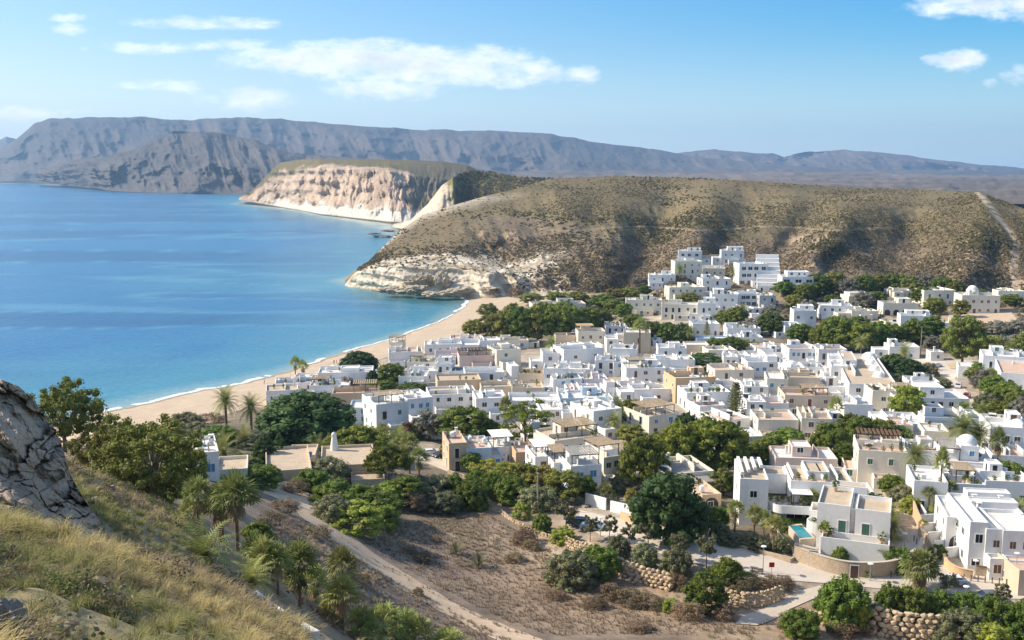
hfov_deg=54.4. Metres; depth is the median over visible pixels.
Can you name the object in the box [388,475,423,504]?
broadleaf tree
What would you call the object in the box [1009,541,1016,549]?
window
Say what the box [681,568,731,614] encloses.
bush
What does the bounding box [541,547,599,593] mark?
bush
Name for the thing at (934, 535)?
terrace wall
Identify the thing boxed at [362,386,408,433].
house
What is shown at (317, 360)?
surf
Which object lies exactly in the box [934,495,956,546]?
house
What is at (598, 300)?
broadleaf tree
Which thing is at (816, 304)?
broadleaf tree
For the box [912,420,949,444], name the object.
house
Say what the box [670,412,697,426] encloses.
ficus tree
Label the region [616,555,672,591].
rubble wall
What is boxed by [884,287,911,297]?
house
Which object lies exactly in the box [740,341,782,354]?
house
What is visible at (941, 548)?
bush
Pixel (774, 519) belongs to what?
fan palm
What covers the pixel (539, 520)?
bush
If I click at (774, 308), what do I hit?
broadleaf tree
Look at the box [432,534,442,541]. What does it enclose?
dry bush
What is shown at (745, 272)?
hotel
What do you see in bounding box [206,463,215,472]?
window
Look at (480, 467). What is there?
broadleaf tree
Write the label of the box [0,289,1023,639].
ground
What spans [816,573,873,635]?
bush
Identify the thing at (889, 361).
ficus tree
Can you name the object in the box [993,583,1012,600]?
street tree
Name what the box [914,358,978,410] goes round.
street
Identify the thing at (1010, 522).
house
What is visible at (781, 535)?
garden wall
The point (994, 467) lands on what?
balcony door
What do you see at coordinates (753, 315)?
house
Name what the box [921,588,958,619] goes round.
bush
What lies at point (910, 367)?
ficus tree
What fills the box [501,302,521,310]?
broadleaf tree
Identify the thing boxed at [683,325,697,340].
date palm
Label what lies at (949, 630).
bush
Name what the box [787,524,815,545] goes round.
swimming pool
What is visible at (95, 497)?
loose stones
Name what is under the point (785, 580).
dry bush
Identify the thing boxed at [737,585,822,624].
footpath
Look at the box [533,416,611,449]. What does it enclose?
house
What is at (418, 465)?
fan palm
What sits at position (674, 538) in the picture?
street tree
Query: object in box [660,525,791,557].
kerb wall
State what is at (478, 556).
yucca
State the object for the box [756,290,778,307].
house
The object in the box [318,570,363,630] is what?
fan palm
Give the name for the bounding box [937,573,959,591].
street tree
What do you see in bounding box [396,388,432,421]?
house
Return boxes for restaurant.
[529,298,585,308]
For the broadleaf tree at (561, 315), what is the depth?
409.67 m
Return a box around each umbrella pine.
[362,444,416,479]
[688,352,721,369]
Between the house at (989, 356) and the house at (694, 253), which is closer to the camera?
the house at (989, 356)
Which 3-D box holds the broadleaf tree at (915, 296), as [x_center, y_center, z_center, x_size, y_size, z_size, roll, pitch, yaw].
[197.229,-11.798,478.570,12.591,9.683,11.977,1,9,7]
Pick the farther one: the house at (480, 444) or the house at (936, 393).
the house at (936, 393)
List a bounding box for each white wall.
[252,591,319,639]
[585,493,606,509]
[610,501,631,513]
[919,502,926,513]
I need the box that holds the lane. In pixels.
[878,492,914,539]
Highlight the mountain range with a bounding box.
[677,149,1023,171]
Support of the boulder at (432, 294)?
on the hill
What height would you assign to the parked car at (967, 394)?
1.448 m
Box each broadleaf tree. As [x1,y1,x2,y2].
[147,420,188,452]
[376,363,406,382]
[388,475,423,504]
[414,407,442,440]
[435,405,494,435]
[459,452,484,471]
[461,319,481,334]
[466,458,503,474]
[475,313,503,336]
[476,303,498,315]
[479,419,500,436]
[489,309,517,336]
[489,461,520,480]
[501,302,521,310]
[505,306,536,337]
[507,462,543,487]
[519,293,544,302]
[523,305,555,340]
[525,464,562,487]
[532,302,556,313]
[538,303,573,337]
[542,469,583,499]
[544,291,567,300]
[556,300,573,311]
[556,305,589,331]
[566,291,590,301]
[575,474,597,498]
[578,306,600,327]
[588,293,614,307]
[590,308,615,328]
[601,298,624,311]
[605,287,627,298]
[614,303,633,319]
[614,423,648,443]
[621,287,639,297]
[622,313,645,327]
[624,487,638,503]
[630,276,647,286]
[637,285,653,293]
[643,321,663,337]
[655,322,677,340]
[676,292,700,301]
[706,337,727,345]
[708,467,733,495]
[711,505,730,529]
[712,310,726,325]
[718,336,746,350]
[741,317,763,331]
[743,339,759,346]
[756,312,783,335]
[762,304,780,314]
[764,427,813,445]
[770,281,795,295]
[783,294,803,306]
[784,323,812,343]
[800,299,819,314]
[808,273,831,296]
[820,315,852,345]
[822,294,841,302]
[823,271,845,293]
[832,440,852,466]
[835,278,861,294]
[837,412,857,438]
[847,415,880,438]
[851,315,870,323]
[852,274,877,291]
[853,290,877,307]
[866,417,899,435]
[869,291,886,306]
[869,320,894,346]
[876,473,904,493]
[882,274,904,287]
[885,425,913,438]
[887,323,907,341]
[887,385,926,413]
[898,275,921,288]
[906,327,932,342]
[909,286,931,300]
[916,273,934,286]
[921,315,945,335]
[922,334,943,348]
[930,276,951,287]
[939,324,959,352]
[942,313,987,361]
[950,299,971,316]
[962,365,982,378]
[968,369,996,389]
[971,337,993,358]
[971,362,983,368]
[976,374,1005,392]
[980,320,1015,335]
[981,335,1004,344]
[991,381,1021,400]
[995,334,1023,350]
[999,460,1023,473]
[1000,294,1023,305]
[1003,317,1023,335]
[1003,387,1023,402]
[1008,396,1023,417]
[1011,333,1023,350]
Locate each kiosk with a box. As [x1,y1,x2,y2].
[389,334,405,347]
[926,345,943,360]
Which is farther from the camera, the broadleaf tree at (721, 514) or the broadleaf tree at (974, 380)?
the broadleaf tree at (974, 380)
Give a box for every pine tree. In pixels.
[322,423,394,447]
[497,399,554,441]
[502,423,521,440]
[616,434,672,487]
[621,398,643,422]
[652,419,705,463]
[689,412,752,472]
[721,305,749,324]
[746,437,778,465]
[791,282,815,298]
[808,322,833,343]
[808,421,851,450]
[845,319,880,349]
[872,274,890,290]
[901,318,926,341]
[922,297,948,312]
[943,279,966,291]
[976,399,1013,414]
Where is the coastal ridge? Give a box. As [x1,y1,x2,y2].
[38,131,510,193]
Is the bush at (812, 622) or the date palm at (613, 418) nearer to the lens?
the bush at (812, 622)
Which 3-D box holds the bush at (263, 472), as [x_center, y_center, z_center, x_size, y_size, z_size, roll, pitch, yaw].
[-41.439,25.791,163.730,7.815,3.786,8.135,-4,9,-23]
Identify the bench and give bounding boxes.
[751,567,762,571]
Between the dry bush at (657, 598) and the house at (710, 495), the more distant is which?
the house at (710, 495)
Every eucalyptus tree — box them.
[27,376,108,452]
[65,421,135,468]
[83,413,207,497]
[92,412,134,461]
[133,431,160,465]
[156,440,210,505]
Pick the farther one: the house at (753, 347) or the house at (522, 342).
the house at (522, 342)
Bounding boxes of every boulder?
[0,597,33,639]
[377,286,405,294]
[401,281,414,287]
[404,285,428,293]
[410,272,433,284]
[422,291,444,296]
[433,271,449,289]
[439,288,461,297]
[455,286,475,292]
[480,286,498,292]
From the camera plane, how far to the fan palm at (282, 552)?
62.70 m
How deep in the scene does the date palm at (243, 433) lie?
207.19 m
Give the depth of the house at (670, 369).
329.74 m
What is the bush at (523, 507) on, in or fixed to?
on the ground at (284, 597)
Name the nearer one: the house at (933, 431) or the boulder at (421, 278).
the house at (933, 431)
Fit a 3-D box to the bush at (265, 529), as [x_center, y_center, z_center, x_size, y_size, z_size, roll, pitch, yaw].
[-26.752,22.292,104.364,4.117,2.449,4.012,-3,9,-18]
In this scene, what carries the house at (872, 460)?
on the ground at (284, 597)
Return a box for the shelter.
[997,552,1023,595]
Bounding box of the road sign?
[769,562,774,574]
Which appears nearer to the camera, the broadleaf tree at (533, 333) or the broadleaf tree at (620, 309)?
the broadleaf tree at (533, 333)
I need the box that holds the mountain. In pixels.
[0,116,1023,183]
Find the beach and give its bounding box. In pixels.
[82,296,523,425]
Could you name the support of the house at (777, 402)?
on the ground at (284, 597)
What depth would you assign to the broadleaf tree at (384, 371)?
328.53 m
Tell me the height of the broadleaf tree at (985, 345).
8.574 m
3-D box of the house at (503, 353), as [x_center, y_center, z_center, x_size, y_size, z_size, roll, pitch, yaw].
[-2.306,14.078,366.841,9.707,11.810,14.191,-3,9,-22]
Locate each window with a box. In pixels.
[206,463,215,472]
[590,469,596,477]
[606,462,611,468]
[749,490,757,497]
[785,514,803,519]
[797,447,803,452]
[808,421,813,427]
[846,469,852,476]
[867,458,872,464]
[888,459,893,465]
[931,407,936,412]
[969,451,974,456]
[970,558,980,565]
[975,533,983,543]
[992,539,1000,547]
[993,564,1001,573]
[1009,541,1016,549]
[1014,436,1020,442]
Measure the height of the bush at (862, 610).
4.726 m
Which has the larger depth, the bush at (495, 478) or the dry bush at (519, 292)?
the dry bush at (519, 292)
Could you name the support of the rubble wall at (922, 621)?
on the ground at (284, 597)
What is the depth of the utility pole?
179.21 m
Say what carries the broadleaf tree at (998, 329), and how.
on the ground at (284, 597)
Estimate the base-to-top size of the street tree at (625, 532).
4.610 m
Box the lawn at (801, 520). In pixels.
[791,517,806,524]
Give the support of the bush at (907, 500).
on the ground at (284, 597)
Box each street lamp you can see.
[761,545,766,570]
[973,559,978,577]
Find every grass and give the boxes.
[0,499,331,639]
[65,453,329,634]
[273,512,757,639]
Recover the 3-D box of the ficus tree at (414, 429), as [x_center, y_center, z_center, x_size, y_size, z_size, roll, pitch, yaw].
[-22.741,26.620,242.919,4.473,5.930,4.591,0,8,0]
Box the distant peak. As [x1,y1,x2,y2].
[0,136,14,147]
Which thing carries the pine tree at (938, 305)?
on the ground at (284, 597)
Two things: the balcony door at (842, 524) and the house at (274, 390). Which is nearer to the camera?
the balcony door at (842, 524)
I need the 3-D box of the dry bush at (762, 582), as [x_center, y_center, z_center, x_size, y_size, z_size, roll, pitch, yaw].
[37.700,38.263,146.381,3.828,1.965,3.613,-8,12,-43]
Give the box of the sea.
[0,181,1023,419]
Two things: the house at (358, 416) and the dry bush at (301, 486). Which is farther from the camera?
the house at (358, 416)
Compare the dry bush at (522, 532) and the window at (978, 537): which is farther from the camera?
the dry bush at (522, 532)
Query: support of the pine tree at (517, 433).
on the ground at (284, 597)
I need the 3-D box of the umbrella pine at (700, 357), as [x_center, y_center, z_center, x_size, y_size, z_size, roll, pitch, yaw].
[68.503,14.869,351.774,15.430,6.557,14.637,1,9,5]
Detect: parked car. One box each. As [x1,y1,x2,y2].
[420,448,437,454]
[432,450,442,457]
[567,516,586,525]
[579,520,605,530]
[937,574,970,587]
[954,382,961,387]
[963,392,970,397]
[973,589,1006,601]
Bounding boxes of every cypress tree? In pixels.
[250,432,276,463]
[273,432,285,449]
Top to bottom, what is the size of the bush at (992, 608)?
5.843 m
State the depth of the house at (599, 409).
255.66 m
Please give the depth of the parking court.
217.75 m
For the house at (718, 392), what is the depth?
287.95 m
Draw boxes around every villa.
[733,456,874,525]
[806,480,891,560]
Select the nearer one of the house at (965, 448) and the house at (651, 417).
the house at (965, 448)
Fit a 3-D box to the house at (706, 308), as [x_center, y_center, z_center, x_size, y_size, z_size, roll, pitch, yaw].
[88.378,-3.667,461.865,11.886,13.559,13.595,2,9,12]
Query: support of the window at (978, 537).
in the house at (972, 524)
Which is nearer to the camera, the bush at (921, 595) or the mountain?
the bush at (921, 595)
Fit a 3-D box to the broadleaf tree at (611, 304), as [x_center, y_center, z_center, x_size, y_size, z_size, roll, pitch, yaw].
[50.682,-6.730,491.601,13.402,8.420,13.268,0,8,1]
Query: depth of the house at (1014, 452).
206.10 m
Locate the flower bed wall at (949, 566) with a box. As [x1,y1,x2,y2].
[942,553,972,578]
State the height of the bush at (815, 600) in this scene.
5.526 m
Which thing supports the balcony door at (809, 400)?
in the house at (806, 395)
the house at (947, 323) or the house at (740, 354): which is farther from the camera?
the house at (947, 323)
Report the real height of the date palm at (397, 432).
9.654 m
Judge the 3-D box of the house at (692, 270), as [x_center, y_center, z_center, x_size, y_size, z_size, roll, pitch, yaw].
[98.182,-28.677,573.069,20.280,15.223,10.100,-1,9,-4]
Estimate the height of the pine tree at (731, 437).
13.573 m
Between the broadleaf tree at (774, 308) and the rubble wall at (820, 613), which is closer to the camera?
the rubble wall at (820, 613)
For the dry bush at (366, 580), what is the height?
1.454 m
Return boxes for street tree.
[549,497,577,525]
[583,515,597,540]
[601,514,618,540]
[620,521,635,542]
[638,519,656,542]
[670,532,688,561]
[694,532,716,567]
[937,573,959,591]
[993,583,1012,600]
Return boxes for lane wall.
[911,501,923,528]
[918,526,936,558]
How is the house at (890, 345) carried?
on the ground at (284, 597)
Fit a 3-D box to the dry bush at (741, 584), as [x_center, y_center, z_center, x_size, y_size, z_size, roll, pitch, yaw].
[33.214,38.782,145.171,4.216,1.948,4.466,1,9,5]
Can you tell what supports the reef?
in the sea
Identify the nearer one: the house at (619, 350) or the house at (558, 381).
the house at (558, 381)
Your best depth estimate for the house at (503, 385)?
312.01 m
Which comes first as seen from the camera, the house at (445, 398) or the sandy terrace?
the house at (445, 398)
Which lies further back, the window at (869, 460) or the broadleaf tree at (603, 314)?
the broadleaf tree at (603, 314)
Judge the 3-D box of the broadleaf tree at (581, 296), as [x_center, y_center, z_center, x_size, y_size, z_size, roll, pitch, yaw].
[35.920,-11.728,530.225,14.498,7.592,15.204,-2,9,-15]
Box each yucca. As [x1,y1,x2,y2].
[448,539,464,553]
[465,551,490,566]
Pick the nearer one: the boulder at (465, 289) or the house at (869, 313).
the house at (869, 313)
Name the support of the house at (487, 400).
on the ground at (284, 597)
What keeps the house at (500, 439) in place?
on the ground at (284, 597)
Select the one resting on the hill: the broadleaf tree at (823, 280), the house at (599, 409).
the broadleaf tree at (823, 280)
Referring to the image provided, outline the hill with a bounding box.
[345,176,1023,301]
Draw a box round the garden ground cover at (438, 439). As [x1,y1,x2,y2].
[213,424,758,546]
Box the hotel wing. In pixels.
[756,254,779,291]
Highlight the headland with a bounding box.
[392,172,546,228]
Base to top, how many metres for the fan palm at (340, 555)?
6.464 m
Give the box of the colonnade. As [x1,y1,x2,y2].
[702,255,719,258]
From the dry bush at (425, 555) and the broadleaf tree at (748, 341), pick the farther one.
the broadleaf tree at (748, 341)
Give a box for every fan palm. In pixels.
[177,498,200,524]
[178,473,216,524]
[200,483,233,541]
[203,476,237,538]
[207,467,264,551]
[239,529,263,566]
[243,534,285,583]
[257,539,294,595]
[279,531,324,608]
[282,579,305,600]
[288,355,301,374]
[296,358,307,372]
[301,561,329,601]
[317,589,353,623]
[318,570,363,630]
[322,542,362,592]
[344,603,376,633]
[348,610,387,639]
[359,599,410,639]
[375,423,392,442]
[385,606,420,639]
[388,611,437,639]
[398,431,420,473]
[408,445,431,474]
[430,624,469,639]
[498,392,511,422]
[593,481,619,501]
[631,316,648,353]
[726,498,744,532]
[744,502,763,535]
[756,508,772,535]
[762,513,785,552]
[801,488,819,506]
[827,395,845,412]
[896,546,942,588]
[918,519,928,525]
[921,486,937,511]
[926,500,934,513]
[932,444,951,481]
[948,480,958,492]
[983,366,996,376]
[989,424,1008,459]
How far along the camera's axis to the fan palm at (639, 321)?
380.64 m
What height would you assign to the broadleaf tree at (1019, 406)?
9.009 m
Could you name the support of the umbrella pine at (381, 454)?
on the ground at (284, 597)
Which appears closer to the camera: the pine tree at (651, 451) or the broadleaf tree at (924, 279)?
the pine tree at (651, 451)
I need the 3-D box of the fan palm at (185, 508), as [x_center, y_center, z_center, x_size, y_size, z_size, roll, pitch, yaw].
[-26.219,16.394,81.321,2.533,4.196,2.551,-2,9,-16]
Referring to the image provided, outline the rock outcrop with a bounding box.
[0,379,110,543]
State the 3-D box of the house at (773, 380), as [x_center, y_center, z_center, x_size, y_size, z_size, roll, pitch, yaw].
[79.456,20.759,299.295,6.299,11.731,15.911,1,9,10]
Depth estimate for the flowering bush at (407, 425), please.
242.19 m
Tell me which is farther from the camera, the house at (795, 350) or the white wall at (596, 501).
the house at (795, 350)
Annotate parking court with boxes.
[419,448,448,470]
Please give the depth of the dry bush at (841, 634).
132.26 m
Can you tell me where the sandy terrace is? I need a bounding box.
[947,312,1016,322]
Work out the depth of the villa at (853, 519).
156.03 m
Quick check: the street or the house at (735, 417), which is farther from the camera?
the street
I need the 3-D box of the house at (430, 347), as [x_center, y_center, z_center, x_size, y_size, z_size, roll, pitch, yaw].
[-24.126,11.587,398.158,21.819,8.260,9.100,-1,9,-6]
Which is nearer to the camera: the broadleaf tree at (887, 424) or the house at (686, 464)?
the house at (686, 464)
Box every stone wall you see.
[620,511,631,522]
[794,537,923,577]
[794,542,818,565]
[975,565,986,576]
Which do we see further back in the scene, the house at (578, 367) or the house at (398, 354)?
the house at (398, 354)
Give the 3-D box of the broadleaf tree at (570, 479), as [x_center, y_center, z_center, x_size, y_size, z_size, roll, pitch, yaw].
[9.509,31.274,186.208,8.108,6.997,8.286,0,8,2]
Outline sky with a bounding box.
[0,0,1023,167]
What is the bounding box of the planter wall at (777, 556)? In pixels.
[754,547,794,562]
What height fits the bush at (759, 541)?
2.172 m
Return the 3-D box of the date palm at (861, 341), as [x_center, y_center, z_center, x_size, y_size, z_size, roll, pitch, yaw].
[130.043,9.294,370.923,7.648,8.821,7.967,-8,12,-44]
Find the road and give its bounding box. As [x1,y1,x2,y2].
[579,510,1023,598]
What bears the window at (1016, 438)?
in the house at (1011, 422)
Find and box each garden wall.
[447,470,576,511]
[768,524,793,555]
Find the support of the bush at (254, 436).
on the ground at (284, 597)
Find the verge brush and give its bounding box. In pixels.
[513,528,1017,639]
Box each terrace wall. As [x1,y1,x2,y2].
[920,514,933,522]
[924,522,935,531]
[928,531,939,540]
[933,539,944,545]
[938,546,958,556]
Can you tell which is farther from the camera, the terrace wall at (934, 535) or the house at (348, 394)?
the house at (348, 394)
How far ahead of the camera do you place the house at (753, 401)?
268.34 m
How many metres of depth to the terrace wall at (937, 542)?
158.26 m
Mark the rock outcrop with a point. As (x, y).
(35, 472)
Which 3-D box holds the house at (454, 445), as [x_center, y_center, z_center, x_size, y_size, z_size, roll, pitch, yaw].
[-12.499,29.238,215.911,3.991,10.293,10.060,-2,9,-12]
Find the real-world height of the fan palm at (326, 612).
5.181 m
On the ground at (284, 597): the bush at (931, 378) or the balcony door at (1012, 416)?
the bush at (931, 378)
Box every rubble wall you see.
[498,509,550,538]
[550,531,594,551]
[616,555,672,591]
[725,585,785,608]
[787,610,823,624]
[869,606,960,639]
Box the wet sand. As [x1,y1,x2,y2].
[102,301,469,412]
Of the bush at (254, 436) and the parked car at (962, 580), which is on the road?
the parked car at (962, 580)
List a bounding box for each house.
[185,433,219,481]
[219,455,248,478]
[265,445,311,481]
[266,381,313,406]
[275,373,315,389]
[292,444,318,461]
[296,365,373,385]
[309,374,350,396]
[321,432,384,487]
[332,379,379,408]
[350,394,362,424]
[362,368,380,380]
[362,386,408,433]
[388,345,421,366]
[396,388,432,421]
[399,367,428,388]
[407,353,437,369]
[410,364,448,380]
[424,338,479,354]
[426,380,474,414]
[434,354,454,380]
[435,347,460,363]
[435,373,480,389]
[439,330,480,343]
[442,427,466,470]
[450,366,467,373]
[457,347,493,366]
[463,361,515,379]
[463,431,501,471]
[472,386,504,422]
[477,335,499,348]
[479,377,524,395]
[486,429,515,462]
[487,342,520,369]
[499,335,538,348]
[506,362,518,379]
[508,390,560,417]
[510,379,543,391]
[510,437,530,463]
[519,367,542,383]
[520,419,545,444]
[525,438,553,473]
[529,347,560,367]
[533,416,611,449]
[536,397,569,426]
[543,360,567,386]
[543,370,581,391]
[543,443,567,471]
[552,328,575,343]
[553,342,603,363]
[557,385,606,403]
[557,403,571,420]
[559,444,601,495]
[564,341,603,346]
[564,382,599,390]
[568,359,593,374]
[570,396,621,438]
[575,323,605,344]
[579,436,622,485]
[580,368,614,387]
[593,353,615,375]
[596,393,623,404]
[600,379,621,395]
[604,321,626,334]
[604,333,622,351]
[609,342,643,361]
[610,356,628,376]
[616,378,670,403]
[617,377,651,386]
[621,356,665,382]
[623,326,655,352]
[623,398,678,434]
[625,294,661,315]
[646,452,721,490]
[648,270,675,289]
[651,335,661,345]
[651,353,694,369]
[656,341,686,354]
[661,298,697,320]
[662,366,678,381]
[663,365,715,402]
[664,282,709,298]
[671,258,701,282]
[677,379,730,409]
[678,247,710,267]
[683,341,709,355]
[686,392,725,419]
[689,296,715,319]
[689,320,719,335]
[691,344,735,362]
[692,471,720,506]
[693,336,729,344]
[697,274,730,290]
[700,406,750,426]
[702,265,724,276]
[707,362,763,380]
[710,288,737,312]
[711,246,743,264]
[714,447,756,471]
[715,377,738,390]
[722,348,737,362]
[723,321,760,336]
[728,350,750,362]
[729,331,762,343]
[730,378,768,400]
[732,304,760,313]
[736,288,758,306]
[737,393,765,416]
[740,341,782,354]
[740,426,762,443]
[741,352,768,377]
[748,313,775,322]
[750,407,799,441]
[751,344,782,356]
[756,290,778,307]
[762,392,796,416]
[763,353,788,371]
[764,368,788,396]
[768,440,837,466]
[771,321,803,337]
[777,270,813,292]
[778,358,802,371]
[778,383,833,409]
[780,366,820,386]
[781,339,814,361]
[783,304,816,327]
[796,406,832,440]
[798,358,824,375]
[811,343,846,365]
[816,376,844,395]
[817,299,852,319]
[818,362,829,379]
[827,353,847,380]
[828,410,842,422]
[833,306,877,320]
[835,394,877,416]
[838,350,894,409]
[840,291,874,306]
[841,427,907,489]
[863,382,896,411]
[868,406,923,432]
[871,338,919,358]
[877,297,933,315]
[879,318,896,324]
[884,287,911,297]
[885,410,912,438]
[887,381,968,411]
[897,309,933,331]
[900,431,939,465]
[902,372,939,385]
[905,464,947,511]
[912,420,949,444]
[915,286,955,306]
[915,403,978,436]
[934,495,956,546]
[936,434,990,469]
[941,317,954,327]
[942,461,985,492]
[946,493,988,570]
[953,285,1000,312]
[956,345,1023,377]
[963,487,1021,510]
[967,496,1023,516]
[971,459,1023,505]
[976,507,1007,579]
[979,409,1023,449]
[979,508,1023,561]
[982,356,1023,392]
[982,440,1023,466]
[992,287,1023,299]
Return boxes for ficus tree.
[254,388,356,445]
[337,351,381,368]
[365,370,378,381]
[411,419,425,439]
[624,470,715,546]
[669,322,693,342]
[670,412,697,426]
[879,353,906,374]
[891,358,925,375]
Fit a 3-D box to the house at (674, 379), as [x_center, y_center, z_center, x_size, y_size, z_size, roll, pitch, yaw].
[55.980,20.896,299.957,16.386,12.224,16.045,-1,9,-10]
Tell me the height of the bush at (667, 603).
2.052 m
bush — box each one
[156,493,173,505]
[170,411,205,423]
[181,420,218,434]
[200,412,227,423]
[202,423,241,446]
[208,481,245,507]
[211,536,229,546]
[227,452,265,467]
[229,430,270,450]
[240,521,276,544]
[243,463,283,490]
[255,462,283,482]
[256,509,286,527]
[269,497,301,513]
[281,478,308,493]
[291,467,331,492]
[302,524,333,539]
[307,477,369,503]
[311,455,353,481]
[311,493,351,524]
[328,498,387,536]
[341,376,359,385]
[342,484,404,519]
[350,572,372,585]
[364,379,396,390]
[373,504,401,533]
[378,480,406,506]
[396,382,428,391]
[398,490,428,512]
[400,545,417,553]
[401,420,421,438]
[412,550,433,563]
[412,587,423,596]
[414,474,455,504]
[426,490,463,515]
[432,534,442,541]
[439,471,474,501]
[456,478,490,512]
[462,469,488,486]
[482,471,510,500]
[487,288,500,295]
[494,474,528,506]
[502,551,524,562]
[508,287,522,295]
[510,525,539,546]
[511,502,531,519]
[515,483,558,513]
[521,538,540,550]
[531,512,552,533]
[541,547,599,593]
[543,589,568,601]
[548,525,576,545]
[553,567,578,586]
[576,543,623,580]
[581,596,608,610]
[599,582,625,601]
[605,533,630,558]
[606,475,634,494]
[615,586,648,609]
[625,619,653,633]
[629,542,659,567]
[636,590,664,611]
[658,545,694,578]
[661,597,680,612]
[669,571,688,590]
[670,601,706,622]
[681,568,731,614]
[708,556,744,585]
[709,600,737,621]
[710,521,730,535]
[716,532,743,547]
[727,578,753,595]
[728,531,754,547]
[741,572,760,587]
[743,571,753,582]
[745,535,772,552]
[756,572,781,588]
[770,534,791,553]
[772,575,796,591]
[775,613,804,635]
[777,607,822,639]
[781,518,793,533]
[810,581,844,614]
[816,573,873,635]
[822,618,863,639]
[829,545,849,559]
[842,600,873,633]
[849,616,881,636]
[858,600,885,628]
[872,580,904,616]
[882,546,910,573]
[886,483,911,509]
[889,372,906,385]
[893,583,931,622]
[899,494,919,514]
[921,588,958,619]
[922,362,940,376]
[923,372,940,383]
[928,544,948,560]
[930,607,984,639]
[938,377,952,387]
[949,588,982,612]
[964,621,1014,639]
[971,392,1003,408]
[972,593,1022,639]
[1001,598,1023,639]
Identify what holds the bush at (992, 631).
on the ground at (284, 597)
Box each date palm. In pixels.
[161,513,247,580]
[210,384,240,424]
[210,427,237,456]
[227,422,255,447]
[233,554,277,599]
[235,393,263,429]
[305,432,327,457]
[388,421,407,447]
[545,335,558,348]
[575,413,594,429]
[607,409,624,428]
[610,393,625,406]
[676,263,684,281]
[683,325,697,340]
[739,302,746,309]
[853,333,870,353]
[890,498,910,543]
[895,341,912,358]
[899,437,934,470]
[937,408,987,443]
[955,398,976,408]
[967,417,997,449]
[974,401,993,412]
[991,337,1003,345]
[1004,339,1018,350]
[1014,495,1023,512]
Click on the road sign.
(771, 564)
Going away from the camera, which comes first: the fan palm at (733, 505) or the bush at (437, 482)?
the fan palm at (733, 505)
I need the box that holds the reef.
[373,235,391,237]
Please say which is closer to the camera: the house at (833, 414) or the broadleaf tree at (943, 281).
the house at (833, 414)
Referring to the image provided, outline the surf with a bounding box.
[103,298,468,411]
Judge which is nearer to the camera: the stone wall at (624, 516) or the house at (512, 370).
the stone wall at (624, 516)
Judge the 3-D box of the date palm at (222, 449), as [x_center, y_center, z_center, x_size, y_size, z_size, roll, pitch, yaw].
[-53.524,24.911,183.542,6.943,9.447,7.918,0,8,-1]
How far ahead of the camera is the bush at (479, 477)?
197.49 m
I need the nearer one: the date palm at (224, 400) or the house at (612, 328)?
the date palm at (224, 400)
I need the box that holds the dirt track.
[263,481,542,639]
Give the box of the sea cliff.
[239,159,477,223]
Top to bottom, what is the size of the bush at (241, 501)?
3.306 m
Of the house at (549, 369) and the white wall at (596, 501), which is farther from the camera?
the house at (549, 369)
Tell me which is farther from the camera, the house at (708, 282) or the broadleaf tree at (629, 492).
the house at (708, 282)
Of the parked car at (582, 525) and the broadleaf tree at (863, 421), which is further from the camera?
the broadleaf tree at (863, 421)
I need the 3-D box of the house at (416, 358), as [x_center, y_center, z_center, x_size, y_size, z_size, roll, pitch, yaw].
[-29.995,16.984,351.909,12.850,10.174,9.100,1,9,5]
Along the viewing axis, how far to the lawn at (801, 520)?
169.75 m
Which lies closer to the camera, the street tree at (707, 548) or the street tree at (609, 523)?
the street tree at (707, 548)
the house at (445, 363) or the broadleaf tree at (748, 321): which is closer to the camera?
the house at (445, 363)
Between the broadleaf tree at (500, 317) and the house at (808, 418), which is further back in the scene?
the broadleaf tree at (500, 317)
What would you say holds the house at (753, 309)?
on the ground at (284, 597)
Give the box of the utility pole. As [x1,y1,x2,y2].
[537,473,537,513]
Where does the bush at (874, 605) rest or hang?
on the ground at (284, 597)
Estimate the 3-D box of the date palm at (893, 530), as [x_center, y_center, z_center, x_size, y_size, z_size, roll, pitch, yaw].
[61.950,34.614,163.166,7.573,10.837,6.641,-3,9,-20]
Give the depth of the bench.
149.72 m
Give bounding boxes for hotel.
[733,258,766,287]
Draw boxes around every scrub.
[0,454,321,639]
[357,176,1023,291]
[455,170,559,203]
[586,287,1023,347]
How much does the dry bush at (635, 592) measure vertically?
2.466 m
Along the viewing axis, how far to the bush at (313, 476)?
173.17 m
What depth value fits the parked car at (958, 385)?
304.00 m
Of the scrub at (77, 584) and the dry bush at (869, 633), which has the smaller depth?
the scrub at (77, 584)
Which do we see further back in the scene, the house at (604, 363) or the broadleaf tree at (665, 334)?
the broadleaf tree at (665, 334)
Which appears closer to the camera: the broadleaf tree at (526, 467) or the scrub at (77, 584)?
the scrub at (77, 584)
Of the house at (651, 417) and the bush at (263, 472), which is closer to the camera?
the bush at (263, 472)
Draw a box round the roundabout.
[948,362,956,368]
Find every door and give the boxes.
[382,411,386,419]
[455,448,459,457]
[455,461,460,470]
[693,367,697,374]
[807,399,811,406]
[828,378,833,384]
[837,519,846,532]
[849,565,858,577]
[861,523,869,535]
[992,465,997,470]
[1010,414,1017,420]
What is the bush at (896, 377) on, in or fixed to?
on the ground at (284, 597)
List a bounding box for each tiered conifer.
[703,321,710,335]
[724,382,748,415]
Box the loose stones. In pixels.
[67,496,322,639]

